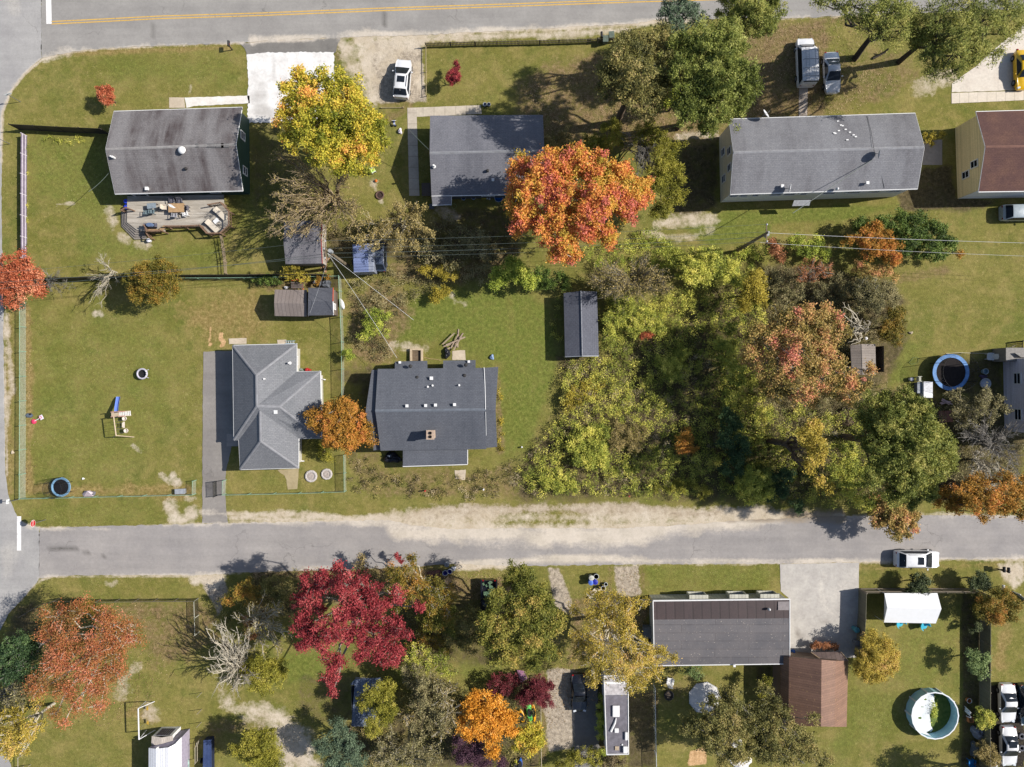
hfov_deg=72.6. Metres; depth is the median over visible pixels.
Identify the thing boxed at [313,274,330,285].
shrub
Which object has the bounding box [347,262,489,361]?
undergrowth
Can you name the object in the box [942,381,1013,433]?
tree
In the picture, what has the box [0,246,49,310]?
red oak
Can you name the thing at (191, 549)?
lane
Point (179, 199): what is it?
patio chair
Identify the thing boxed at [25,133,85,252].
undergrowth
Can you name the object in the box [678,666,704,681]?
sapling
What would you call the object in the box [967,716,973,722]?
planter box
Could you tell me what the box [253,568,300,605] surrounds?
shade tree
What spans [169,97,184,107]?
front step
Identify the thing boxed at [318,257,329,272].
board pile
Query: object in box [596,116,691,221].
tree
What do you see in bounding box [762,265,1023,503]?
undergrowth
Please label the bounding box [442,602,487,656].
shade tree
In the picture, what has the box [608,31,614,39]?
wheeled bin
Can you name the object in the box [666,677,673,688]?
garden chair
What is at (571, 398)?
bramble bush
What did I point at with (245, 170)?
window
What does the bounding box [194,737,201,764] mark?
wire fence
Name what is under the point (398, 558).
shrub
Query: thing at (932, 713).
above ground pool
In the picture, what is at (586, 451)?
bramble bush
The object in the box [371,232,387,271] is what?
parked car
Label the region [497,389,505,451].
undergrowth
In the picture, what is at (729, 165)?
window
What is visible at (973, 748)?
covered mower
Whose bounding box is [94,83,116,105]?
red maple sapling
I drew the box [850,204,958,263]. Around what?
vine thicket
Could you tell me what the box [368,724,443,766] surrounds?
bare tree
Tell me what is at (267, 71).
stone driveway
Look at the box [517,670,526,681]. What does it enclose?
leaning board
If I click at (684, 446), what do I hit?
bramble bush
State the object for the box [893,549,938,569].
street suv
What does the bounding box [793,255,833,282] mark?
bare red tree
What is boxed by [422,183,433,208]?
side porch
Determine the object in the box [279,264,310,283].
shrub
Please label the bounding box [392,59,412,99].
parked suv
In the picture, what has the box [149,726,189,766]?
outbuilding
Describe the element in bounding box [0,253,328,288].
overhead wire
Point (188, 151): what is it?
house
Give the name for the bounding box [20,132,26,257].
white fence
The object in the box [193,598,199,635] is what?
chain link fence
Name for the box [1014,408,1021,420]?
window
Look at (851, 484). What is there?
green tree
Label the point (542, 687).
japanese maple
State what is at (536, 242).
overhead wire
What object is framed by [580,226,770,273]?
undergrowth
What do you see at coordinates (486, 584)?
pickup truck
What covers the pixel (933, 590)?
privacy fence
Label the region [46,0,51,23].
stop line
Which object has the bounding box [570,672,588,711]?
black sedan
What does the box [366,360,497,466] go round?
house
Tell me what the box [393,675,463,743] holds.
wispy tree
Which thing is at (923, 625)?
garden chair
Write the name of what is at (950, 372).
trampoline
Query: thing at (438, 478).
undergrowth
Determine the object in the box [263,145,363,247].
bare tree
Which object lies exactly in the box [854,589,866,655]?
privacy fence
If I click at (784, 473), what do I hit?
shrub
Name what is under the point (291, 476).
garden path
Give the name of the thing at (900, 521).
tree
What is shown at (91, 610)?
olive shrub
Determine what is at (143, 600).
chain link fence
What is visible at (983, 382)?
kiddie pool
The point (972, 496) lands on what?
orange oak
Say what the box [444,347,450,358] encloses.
rubbish bag
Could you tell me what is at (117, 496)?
chain link fence
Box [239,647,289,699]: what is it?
cedar tree
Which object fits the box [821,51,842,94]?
parked sedan
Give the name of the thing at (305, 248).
backyard shed
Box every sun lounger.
[204,219,218,231]
[213,207,227,220]
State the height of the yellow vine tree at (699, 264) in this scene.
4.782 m
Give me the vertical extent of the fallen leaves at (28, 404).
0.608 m
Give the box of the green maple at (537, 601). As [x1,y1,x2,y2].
[473,558,568,677]
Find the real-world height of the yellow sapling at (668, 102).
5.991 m
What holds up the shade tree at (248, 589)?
on the ground
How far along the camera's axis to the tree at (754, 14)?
67.56 m
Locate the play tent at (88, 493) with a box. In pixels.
[83,490,95,496]
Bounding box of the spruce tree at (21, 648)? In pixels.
[0,628,54,686]
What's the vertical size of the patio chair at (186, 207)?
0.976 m
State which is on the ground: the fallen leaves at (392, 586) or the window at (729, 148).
the fallen leaves at (392, 586)
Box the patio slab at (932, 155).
[922,140,941,164]
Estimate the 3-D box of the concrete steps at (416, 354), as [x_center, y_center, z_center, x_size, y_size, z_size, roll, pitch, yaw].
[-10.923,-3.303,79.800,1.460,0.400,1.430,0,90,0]
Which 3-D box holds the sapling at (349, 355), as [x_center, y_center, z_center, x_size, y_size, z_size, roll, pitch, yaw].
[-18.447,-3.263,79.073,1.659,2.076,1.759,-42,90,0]
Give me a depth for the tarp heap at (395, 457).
79.53 m
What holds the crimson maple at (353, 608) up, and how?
on the ground
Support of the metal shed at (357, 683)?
on the ground
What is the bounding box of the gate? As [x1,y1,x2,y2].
[212,481,217,496]
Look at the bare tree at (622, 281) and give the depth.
75.82 m
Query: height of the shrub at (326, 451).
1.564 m
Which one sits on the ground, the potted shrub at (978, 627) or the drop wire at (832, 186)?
the potted shrub at (978, 627)
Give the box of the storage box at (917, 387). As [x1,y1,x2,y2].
[914,382,921,392]
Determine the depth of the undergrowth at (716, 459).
79.20 m
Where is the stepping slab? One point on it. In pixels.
(462, 473)
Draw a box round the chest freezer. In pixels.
[919,382,932,397]
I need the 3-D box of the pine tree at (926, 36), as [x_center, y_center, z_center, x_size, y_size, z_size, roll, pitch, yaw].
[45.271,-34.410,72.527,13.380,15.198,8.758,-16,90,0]
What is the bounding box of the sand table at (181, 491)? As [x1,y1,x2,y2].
[175,488,185,493]
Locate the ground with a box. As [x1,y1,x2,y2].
[0,3,1023,766]
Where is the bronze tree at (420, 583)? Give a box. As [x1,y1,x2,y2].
[381,552,459,632]
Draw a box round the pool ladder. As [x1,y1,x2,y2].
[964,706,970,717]
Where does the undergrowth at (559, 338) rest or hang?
on the ground
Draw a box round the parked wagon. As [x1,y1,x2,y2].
[999,204,1023,221]
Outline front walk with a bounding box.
[185,96,249,107]
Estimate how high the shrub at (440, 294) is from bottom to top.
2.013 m
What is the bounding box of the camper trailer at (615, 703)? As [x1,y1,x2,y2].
[601,668,628,754]
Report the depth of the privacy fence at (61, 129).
79.06 m
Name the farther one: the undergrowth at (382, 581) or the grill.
the undergrowth at (382, 581)
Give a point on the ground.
(84, 357)
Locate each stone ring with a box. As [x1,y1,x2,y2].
[305,470,316,481]
[321,468,331,479]
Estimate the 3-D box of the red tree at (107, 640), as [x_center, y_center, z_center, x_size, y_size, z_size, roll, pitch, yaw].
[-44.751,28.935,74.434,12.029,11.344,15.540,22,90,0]
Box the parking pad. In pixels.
[780,563,858,657]
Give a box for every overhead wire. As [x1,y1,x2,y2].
[0,241,319,272]
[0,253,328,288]
[9,256,327,281]
[330,241,762,257]
[334,224,763,240]
[360,232,755,247]
[361,237,756,252]
[760,242,1010,255]
[778,233,1012,242]
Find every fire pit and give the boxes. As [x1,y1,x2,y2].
[375,191,383,198]
[664,690,673,700]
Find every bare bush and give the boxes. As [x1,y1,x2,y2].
[37,267,75,292]
[89,253,119,306]
[351,550,377,578]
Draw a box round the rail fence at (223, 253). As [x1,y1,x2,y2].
[219,234,226,273]
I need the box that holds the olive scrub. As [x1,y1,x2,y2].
[763,266,848,309]
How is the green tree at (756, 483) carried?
on the ground
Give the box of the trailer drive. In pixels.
[574,681,599,766]
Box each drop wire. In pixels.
[328,254,395,355]
[793,159,872,212]
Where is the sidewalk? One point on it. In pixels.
(967, 97)
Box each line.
[17,516,20,550]
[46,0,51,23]
[51,0,620,21]
[51,0,703,24]
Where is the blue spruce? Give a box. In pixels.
[310,715,368,766]
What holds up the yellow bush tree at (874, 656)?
on the ground
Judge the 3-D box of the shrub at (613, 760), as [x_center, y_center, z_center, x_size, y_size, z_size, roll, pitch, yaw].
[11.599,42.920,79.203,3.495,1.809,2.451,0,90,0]
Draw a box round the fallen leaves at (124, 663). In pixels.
[25,600,204,728]
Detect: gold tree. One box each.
[122,253,185,308]
[876,304,907,347]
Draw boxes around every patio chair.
[160,204,167,209]
[168,196,175,202]
[170,212,178,217]
[176,197,182,202]
[184,205,189,210]
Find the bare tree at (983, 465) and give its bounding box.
[967,446,1020,487]
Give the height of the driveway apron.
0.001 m
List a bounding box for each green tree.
[731,463,775,505]
[827,438,879,513]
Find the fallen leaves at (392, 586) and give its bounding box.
[253,563,506,603]
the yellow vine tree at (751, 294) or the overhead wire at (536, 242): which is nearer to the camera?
the overhead wire at (536, 242)
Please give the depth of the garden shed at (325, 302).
77.16 m
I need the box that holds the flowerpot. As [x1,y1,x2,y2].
[965,697,971,703]
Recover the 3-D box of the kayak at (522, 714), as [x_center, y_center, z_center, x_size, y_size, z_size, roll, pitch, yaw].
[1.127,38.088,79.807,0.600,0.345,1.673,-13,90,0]
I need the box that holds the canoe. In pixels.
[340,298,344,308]
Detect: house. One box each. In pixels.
[105,107,249,195]
[232,343,325,469]
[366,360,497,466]
[430,115,543,205]
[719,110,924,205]
[955,110,1023,198]
[992,348,1023,432]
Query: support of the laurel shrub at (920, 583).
on the ground
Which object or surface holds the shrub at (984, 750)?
on the ground
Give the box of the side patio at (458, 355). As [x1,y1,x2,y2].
[452,350,465,359]
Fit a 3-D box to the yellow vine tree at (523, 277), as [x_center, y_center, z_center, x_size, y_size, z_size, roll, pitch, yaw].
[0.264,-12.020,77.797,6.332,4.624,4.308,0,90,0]
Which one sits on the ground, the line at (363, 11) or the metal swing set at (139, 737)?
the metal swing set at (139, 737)
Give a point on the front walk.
(201, 101)
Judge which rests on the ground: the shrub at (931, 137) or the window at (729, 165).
the shrub at (931, 137)
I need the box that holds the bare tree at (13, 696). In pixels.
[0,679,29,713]
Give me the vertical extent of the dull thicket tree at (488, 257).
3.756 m
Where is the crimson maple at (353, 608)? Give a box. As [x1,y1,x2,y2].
[288,559,426,698]
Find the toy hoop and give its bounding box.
[31,415,43,423]
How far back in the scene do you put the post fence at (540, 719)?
78.98 m
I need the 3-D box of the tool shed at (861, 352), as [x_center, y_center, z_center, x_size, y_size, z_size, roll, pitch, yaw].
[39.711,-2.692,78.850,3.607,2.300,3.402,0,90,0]
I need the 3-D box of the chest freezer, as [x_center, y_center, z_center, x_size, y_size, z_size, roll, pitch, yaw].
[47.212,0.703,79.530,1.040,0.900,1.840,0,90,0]
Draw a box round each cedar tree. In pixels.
[226,725,285,766]
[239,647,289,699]
[355,676,400,739]
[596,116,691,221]
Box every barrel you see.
[851,626,859,632]
[966,758,975,766]
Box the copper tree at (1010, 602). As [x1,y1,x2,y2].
[969,584,1023,626]
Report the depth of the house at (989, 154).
75.77 m
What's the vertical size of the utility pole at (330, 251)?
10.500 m
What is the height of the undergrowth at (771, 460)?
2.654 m
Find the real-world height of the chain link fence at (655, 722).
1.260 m
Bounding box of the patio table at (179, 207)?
[168,203,184,212]
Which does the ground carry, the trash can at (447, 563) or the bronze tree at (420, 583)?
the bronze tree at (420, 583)
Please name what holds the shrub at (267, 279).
on the ground
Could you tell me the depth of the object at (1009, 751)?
79.07 m
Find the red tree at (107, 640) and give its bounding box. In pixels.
[20,591,149,731]
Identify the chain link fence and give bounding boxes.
[18,598,193,617]
[19,302,26,498]
[21,480,195,498]
[178,276,341,279]
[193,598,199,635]
[222,455,346,494]
[338,275,342,396]
[653,684,656,766]
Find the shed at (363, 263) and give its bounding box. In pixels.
[352,243,376,274]
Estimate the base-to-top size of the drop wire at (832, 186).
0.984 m
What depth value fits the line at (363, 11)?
79.99 m
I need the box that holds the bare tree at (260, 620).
[231,589,293,657]
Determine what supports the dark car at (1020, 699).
on the ground
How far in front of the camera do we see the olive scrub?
77.91 m
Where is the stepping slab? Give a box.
[455,470,465,479]
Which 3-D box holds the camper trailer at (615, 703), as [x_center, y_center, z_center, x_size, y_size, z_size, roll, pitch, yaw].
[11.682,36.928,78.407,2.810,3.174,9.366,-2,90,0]
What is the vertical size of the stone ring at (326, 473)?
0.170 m
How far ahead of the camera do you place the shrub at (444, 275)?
78.28 m
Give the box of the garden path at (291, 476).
[278,468,298,489]
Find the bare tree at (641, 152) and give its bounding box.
[618,130,656,175]
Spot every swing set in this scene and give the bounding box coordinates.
[111,397,133,437]
[138,701,154,739]
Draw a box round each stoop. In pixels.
[227,434,237,445]
[229,338,246,343]
[277,340,285,343]
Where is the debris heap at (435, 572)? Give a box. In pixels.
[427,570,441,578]
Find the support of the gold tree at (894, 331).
on the ground
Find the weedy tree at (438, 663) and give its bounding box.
[397,642,457,681]
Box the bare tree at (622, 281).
[587,251,673,304]
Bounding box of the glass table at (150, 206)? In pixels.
[147,203,158,209]
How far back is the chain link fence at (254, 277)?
78.88 m
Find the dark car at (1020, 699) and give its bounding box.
[1016,683,1023,724]
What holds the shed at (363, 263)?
on the ground
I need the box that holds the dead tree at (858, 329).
[842,302,870,344]
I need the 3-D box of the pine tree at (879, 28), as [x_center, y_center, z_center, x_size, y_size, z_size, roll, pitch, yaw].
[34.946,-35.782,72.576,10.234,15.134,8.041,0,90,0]
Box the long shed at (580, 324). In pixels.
[564,291,598,356]
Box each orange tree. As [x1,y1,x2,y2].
[454,688,521,761]
[849,259,902,283]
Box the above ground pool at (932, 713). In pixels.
[905,688,958,739]
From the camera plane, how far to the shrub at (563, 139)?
78.79 m
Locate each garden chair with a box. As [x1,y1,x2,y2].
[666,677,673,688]
[920,623,930,630]
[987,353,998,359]
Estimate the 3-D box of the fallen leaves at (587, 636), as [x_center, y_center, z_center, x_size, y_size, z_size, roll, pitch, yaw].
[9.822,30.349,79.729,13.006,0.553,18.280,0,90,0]
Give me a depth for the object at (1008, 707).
79.08 m
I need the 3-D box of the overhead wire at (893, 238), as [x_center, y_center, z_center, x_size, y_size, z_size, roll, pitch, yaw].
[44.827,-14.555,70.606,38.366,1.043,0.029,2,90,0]
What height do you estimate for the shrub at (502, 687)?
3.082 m
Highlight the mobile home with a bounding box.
[642,591,789,666]
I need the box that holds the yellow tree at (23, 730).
[0,690,55,762]
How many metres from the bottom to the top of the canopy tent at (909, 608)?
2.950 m
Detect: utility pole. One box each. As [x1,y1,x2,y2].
[323,240,349,267]
[735,223,768,252]
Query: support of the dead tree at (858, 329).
on the ground
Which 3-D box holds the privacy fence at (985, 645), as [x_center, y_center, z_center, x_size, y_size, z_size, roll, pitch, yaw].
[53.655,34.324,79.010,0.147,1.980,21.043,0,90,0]
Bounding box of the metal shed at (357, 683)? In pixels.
[350,677,381,726]
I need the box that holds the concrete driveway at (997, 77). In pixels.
[952,26,1023,91]
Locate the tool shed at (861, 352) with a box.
[850,344,883,374]
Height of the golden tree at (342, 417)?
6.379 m
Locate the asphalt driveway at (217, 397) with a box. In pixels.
[202,351,232,523]
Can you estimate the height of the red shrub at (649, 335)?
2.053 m
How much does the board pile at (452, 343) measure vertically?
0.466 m
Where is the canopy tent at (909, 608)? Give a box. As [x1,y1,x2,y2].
[875,589,940,622]
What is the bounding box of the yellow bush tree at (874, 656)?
[850,628,902,684]
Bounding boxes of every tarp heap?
[318,280,330,287]
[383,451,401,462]
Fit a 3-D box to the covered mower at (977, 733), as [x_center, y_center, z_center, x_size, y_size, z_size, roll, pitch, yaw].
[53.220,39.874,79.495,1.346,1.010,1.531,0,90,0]
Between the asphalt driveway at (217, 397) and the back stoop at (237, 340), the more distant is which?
the asphalt driveway at (217, 397)
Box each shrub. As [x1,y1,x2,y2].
[71,598,104,620]
[221,609,266,650]
[251,272,283,285]
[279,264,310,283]
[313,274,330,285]
[316,442,335,462]
[355,308,393,342]
[394,552,404,563]
[404,624,450,657]
[418,262,460,281]
[427,284,452,304]
[484,672,522,696]
[520,263,572,292]
[544,126,571,146]
[554,742,602,766]
[582,130,613,154]
[601,755,628,766]
[639,330,654,340]
[750,466,805,516]
[764,237,787,264]
[786,232,832,262]
[831,406,854,426]
[904,572,932,595]
[922,130,947,147]
[966,570,993,592]
[968,621,983,633]
[972,739,1001,766]
[974,703,997,730]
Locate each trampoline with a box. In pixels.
[42,477,72,498]
[930,353,979,390]
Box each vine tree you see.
[488,254,541,293]
[664,245,743,288]
[711,319,747,410]
[714,406,752,480]
[735,268,769,313]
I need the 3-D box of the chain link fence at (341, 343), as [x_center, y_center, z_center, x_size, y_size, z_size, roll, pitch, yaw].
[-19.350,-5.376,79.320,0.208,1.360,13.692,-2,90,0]
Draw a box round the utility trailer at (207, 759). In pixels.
[200,736,214,766]
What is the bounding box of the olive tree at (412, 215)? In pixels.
[347,198,435,259]
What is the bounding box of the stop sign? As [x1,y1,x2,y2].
[31,520,43,526]
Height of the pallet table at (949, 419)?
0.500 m
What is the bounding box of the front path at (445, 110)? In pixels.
[417,105,481,116]
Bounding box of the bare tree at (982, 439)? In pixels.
[954,405,1023,475]
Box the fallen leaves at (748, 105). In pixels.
[521,15,897,141]
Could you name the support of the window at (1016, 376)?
in the house at (1012, 359)
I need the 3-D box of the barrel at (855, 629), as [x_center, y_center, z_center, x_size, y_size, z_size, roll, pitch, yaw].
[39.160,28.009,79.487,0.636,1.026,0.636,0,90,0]
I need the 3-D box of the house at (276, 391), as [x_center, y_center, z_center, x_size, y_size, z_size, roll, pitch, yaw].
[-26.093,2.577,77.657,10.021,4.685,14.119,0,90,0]
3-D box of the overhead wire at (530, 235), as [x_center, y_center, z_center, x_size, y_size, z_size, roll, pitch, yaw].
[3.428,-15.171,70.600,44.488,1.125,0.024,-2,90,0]
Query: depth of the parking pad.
79.99 m
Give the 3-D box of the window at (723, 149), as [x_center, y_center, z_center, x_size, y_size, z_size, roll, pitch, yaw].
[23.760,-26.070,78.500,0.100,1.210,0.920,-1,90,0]
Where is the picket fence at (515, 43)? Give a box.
[425,37,618,46]
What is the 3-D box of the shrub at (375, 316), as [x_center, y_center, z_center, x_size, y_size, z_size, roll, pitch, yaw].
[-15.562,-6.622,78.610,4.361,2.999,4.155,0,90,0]
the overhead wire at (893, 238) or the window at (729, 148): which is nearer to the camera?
the overhead wire at (893, 238)
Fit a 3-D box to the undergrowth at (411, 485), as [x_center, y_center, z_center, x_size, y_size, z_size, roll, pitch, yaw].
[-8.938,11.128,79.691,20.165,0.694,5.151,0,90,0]
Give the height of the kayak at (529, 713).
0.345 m
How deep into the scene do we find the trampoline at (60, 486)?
79.41 m
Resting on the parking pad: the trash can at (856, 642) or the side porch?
the trash can at (856, 642)
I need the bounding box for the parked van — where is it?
[794,38,819,87]
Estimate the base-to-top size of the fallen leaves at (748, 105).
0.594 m
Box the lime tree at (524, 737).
[509,721,547,758]
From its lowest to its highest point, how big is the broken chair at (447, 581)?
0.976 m
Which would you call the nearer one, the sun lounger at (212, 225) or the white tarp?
the sun lounger at (212, 225)
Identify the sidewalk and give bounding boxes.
[952,91,1023,102]
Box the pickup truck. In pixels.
[481,579,497,623]
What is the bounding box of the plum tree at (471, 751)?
[450,734,508,766]
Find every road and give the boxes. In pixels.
[0,0,41,766]
[41,0,1023,57]
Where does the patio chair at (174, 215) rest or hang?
on the wooden deck
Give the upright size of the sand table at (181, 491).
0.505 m
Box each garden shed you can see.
[274,290,310,316]
[308,288,337,316]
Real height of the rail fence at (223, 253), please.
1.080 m
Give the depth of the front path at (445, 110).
79.99 m
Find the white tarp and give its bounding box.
[730,757,751,766]
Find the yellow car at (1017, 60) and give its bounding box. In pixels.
[1010,49,1023,90]
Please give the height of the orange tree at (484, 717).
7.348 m
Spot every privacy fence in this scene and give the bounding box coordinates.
[8,123,108,133]
[44,274,327,280]
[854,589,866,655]
[859,588,983,593]
[979,593,991,766]
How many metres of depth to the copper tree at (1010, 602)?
76.84 m
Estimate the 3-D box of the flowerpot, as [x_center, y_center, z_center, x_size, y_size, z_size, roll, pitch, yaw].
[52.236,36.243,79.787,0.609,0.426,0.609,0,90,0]
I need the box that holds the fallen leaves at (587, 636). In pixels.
[542,570,651,724]
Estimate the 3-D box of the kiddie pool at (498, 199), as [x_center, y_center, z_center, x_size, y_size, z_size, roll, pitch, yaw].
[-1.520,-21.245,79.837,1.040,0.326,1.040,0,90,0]
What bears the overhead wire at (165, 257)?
attached to the utility pole at (330, 251)
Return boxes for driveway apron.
[240,38,340,53]
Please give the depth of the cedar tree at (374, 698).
74.71 m
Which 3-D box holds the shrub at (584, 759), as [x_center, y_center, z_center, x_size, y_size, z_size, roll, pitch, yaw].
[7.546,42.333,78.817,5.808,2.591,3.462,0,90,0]
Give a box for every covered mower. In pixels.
[970,725,983,739]
[970,740,979,756]
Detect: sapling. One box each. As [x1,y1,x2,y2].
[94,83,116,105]
[341,348,356,361]
[444,59,461,85]
[660,83,694,111]
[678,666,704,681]
[756,674,773,697]
[840,219,966,267]
[963,647,992,680]
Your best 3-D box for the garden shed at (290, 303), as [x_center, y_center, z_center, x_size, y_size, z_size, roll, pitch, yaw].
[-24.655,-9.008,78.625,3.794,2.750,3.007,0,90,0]
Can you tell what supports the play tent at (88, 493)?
on the ground
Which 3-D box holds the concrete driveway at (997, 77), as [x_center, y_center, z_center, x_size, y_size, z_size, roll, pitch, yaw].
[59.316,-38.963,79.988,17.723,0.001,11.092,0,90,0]
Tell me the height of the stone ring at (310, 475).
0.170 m
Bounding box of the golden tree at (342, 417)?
[298,394,378,457]
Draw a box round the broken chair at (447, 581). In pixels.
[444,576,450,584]
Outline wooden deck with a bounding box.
[120,194,234,239]
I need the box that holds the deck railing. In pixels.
[1016,340,1023,347]
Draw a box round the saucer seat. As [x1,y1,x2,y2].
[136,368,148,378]
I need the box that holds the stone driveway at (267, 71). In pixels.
[247,52,333,122]
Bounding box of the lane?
[39,515,1023,577]
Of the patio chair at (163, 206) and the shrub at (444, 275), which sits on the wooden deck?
the patio chair at (163, 206)
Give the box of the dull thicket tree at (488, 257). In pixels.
[418,211,502,275]
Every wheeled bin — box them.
[602,35,607,44]
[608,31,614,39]
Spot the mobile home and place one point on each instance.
(702, 628)
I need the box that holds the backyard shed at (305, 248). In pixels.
[284,221,326,265]
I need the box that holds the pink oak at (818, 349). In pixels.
[737,299,879,410]
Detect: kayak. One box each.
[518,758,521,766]
[519,709,524,723]
[526,705,532,722]
[531,704,535,720]
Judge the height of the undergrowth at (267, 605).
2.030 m
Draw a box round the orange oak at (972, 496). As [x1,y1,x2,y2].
[925,469,1023,524]
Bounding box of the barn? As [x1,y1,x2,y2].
[772,651,848,726]
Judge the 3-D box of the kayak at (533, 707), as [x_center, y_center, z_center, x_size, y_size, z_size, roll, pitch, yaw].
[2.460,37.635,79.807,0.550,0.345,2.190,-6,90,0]
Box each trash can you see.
[444,560,449,566]
[852,639,859,646]
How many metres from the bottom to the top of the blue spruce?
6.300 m
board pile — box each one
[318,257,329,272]
[443,333,465,349]
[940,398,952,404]
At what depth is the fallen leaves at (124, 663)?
79.96 m
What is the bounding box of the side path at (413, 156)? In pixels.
[407,107,418,195]
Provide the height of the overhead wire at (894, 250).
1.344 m
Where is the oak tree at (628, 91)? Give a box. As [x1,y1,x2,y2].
[592,20,675,123]
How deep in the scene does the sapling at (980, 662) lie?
77.34 m
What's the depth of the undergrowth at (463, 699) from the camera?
79.52 m
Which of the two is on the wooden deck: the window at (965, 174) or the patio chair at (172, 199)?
the patio chair at (172, 199)
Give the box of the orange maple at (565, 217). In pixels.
[501,139,655,267]
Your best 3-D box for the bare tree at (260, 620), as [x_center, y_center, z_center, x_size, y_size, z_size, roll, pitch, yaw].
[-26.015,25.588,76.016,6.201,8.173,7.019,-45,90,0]
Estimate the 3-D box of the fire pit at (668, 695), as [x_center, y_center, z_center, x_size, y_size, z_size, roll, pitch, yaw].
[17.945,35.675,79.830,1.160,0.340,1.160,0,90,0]
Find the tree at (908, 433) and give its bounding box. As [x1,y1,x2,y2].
[839,382,960,511]
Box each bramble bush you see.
[535,464,580,495]
[559,378,607,415]
[565,420,613,473]
[600,291,667,343]
[607,420,649,452]
[646,475,714,500]
[653,342,691,384]
[674,426,700,455]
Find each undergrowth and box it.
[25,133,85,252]
[209,573,302,622]
[244,273,327,286]
[251,566,388,605]
[326,204,514,261]
[326,594,539,766]
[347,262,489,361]
[348,459,520,500]
[351,457,517,500]
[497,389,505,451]
[517,266,774,501]
[549,296,563,340]
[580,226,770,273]
[722,340,875,513]
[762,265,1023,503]
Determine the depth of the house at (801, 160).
74.87 m
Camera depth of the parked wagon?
78.63 m
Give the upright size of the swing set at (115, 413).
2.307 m
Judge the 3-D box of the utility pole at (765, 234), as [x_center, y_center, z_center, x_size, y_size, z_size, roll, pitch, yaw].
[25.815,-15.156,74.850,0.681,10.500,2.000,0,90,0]
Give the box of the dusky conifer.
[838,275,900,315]
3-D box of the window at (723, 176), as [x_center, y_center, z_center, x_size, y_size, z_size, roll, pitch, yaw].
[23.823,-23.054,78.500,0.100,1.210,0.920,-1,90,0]
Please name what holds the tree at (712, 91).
on the ground
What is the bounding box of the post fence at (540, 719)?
[540,675,541,766]
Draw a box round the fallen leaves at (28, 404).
[21,314,35,486]
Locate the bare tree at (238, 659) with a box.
[201,620,258,697]
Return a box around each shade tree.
[219,575,263,609]
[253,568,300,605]
[414,605,462,640]
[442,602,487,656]
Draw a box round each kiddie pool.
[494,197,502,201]
[980,378,990,387]
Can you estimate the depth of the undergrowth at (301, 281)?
79.62 m
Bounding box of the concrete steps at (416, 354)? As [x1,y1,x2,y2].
[410,348,422,360]
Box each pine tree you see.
[654,0,712,65]
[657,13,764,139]
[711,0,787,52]
[808,0,924,61]
[872,0,1023,83]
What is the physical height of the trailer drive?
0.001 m
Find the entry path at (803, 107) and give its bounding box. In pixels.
[799,88,807,115]
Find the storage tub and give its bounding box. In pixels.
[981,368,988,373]
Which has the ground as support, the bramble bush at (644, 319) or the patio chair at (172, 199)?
the bramble bush at (644, 319)
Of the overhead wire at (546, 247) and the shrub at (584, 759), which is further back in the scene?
the shrub at (584, 759)
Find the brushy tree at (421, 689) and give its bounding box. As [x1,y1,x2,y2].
[399,662,456,757]
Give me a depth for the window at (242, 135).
77.81 m
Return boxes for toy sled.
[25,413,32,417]
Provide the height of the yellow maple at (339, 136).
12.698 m
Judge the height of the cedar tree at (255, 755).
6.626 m
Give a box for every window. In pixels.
[131,194,149,195]
[240,129,244,141]
[243,165,247,176]
[721,146,724,157]
[721,173,725,183]
[727,145,730,156]
[727,162,730,172]
[845,191,862,193]
[962,169,969,179]
[970,158,977,169]
[1013,372,1020,383]
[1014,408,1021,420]
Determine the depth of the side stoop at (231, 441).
79.97 m
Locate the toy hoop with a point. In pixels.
(33, 421)
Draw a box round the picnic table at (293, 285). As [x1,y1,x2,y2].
[291,278,303,289]
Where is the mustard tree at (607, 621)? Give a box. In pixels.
[565,587,682,698]
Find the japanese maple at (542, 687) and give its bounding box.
[514,674,556,708]
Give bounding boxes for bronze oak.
[676,683,772,766]
[742,679,835,766]
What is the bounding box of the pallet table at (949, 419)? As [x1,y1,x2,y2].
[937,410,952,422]
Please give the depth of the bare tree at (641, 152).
75.80 m
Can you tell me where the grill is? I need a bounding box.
[143,223,156,227]
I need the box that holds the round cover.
[689,682,720,712]
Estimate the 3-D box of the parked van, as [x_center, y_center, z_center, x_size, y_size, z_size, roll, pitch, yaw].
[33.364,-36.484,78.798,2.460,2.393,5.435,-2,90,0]
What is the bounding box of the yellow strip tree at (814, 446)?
[764,416,835,497]
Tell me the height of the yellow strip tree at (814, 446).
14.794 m
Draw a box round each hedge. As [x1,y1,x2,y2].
[594,693,605,756]
[809,640,839,651]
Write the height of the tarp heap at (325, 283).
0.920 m
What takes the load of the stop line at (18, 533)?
on the side road at (20, 37)
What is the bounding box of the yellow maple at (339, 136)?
[270,63,392,178]

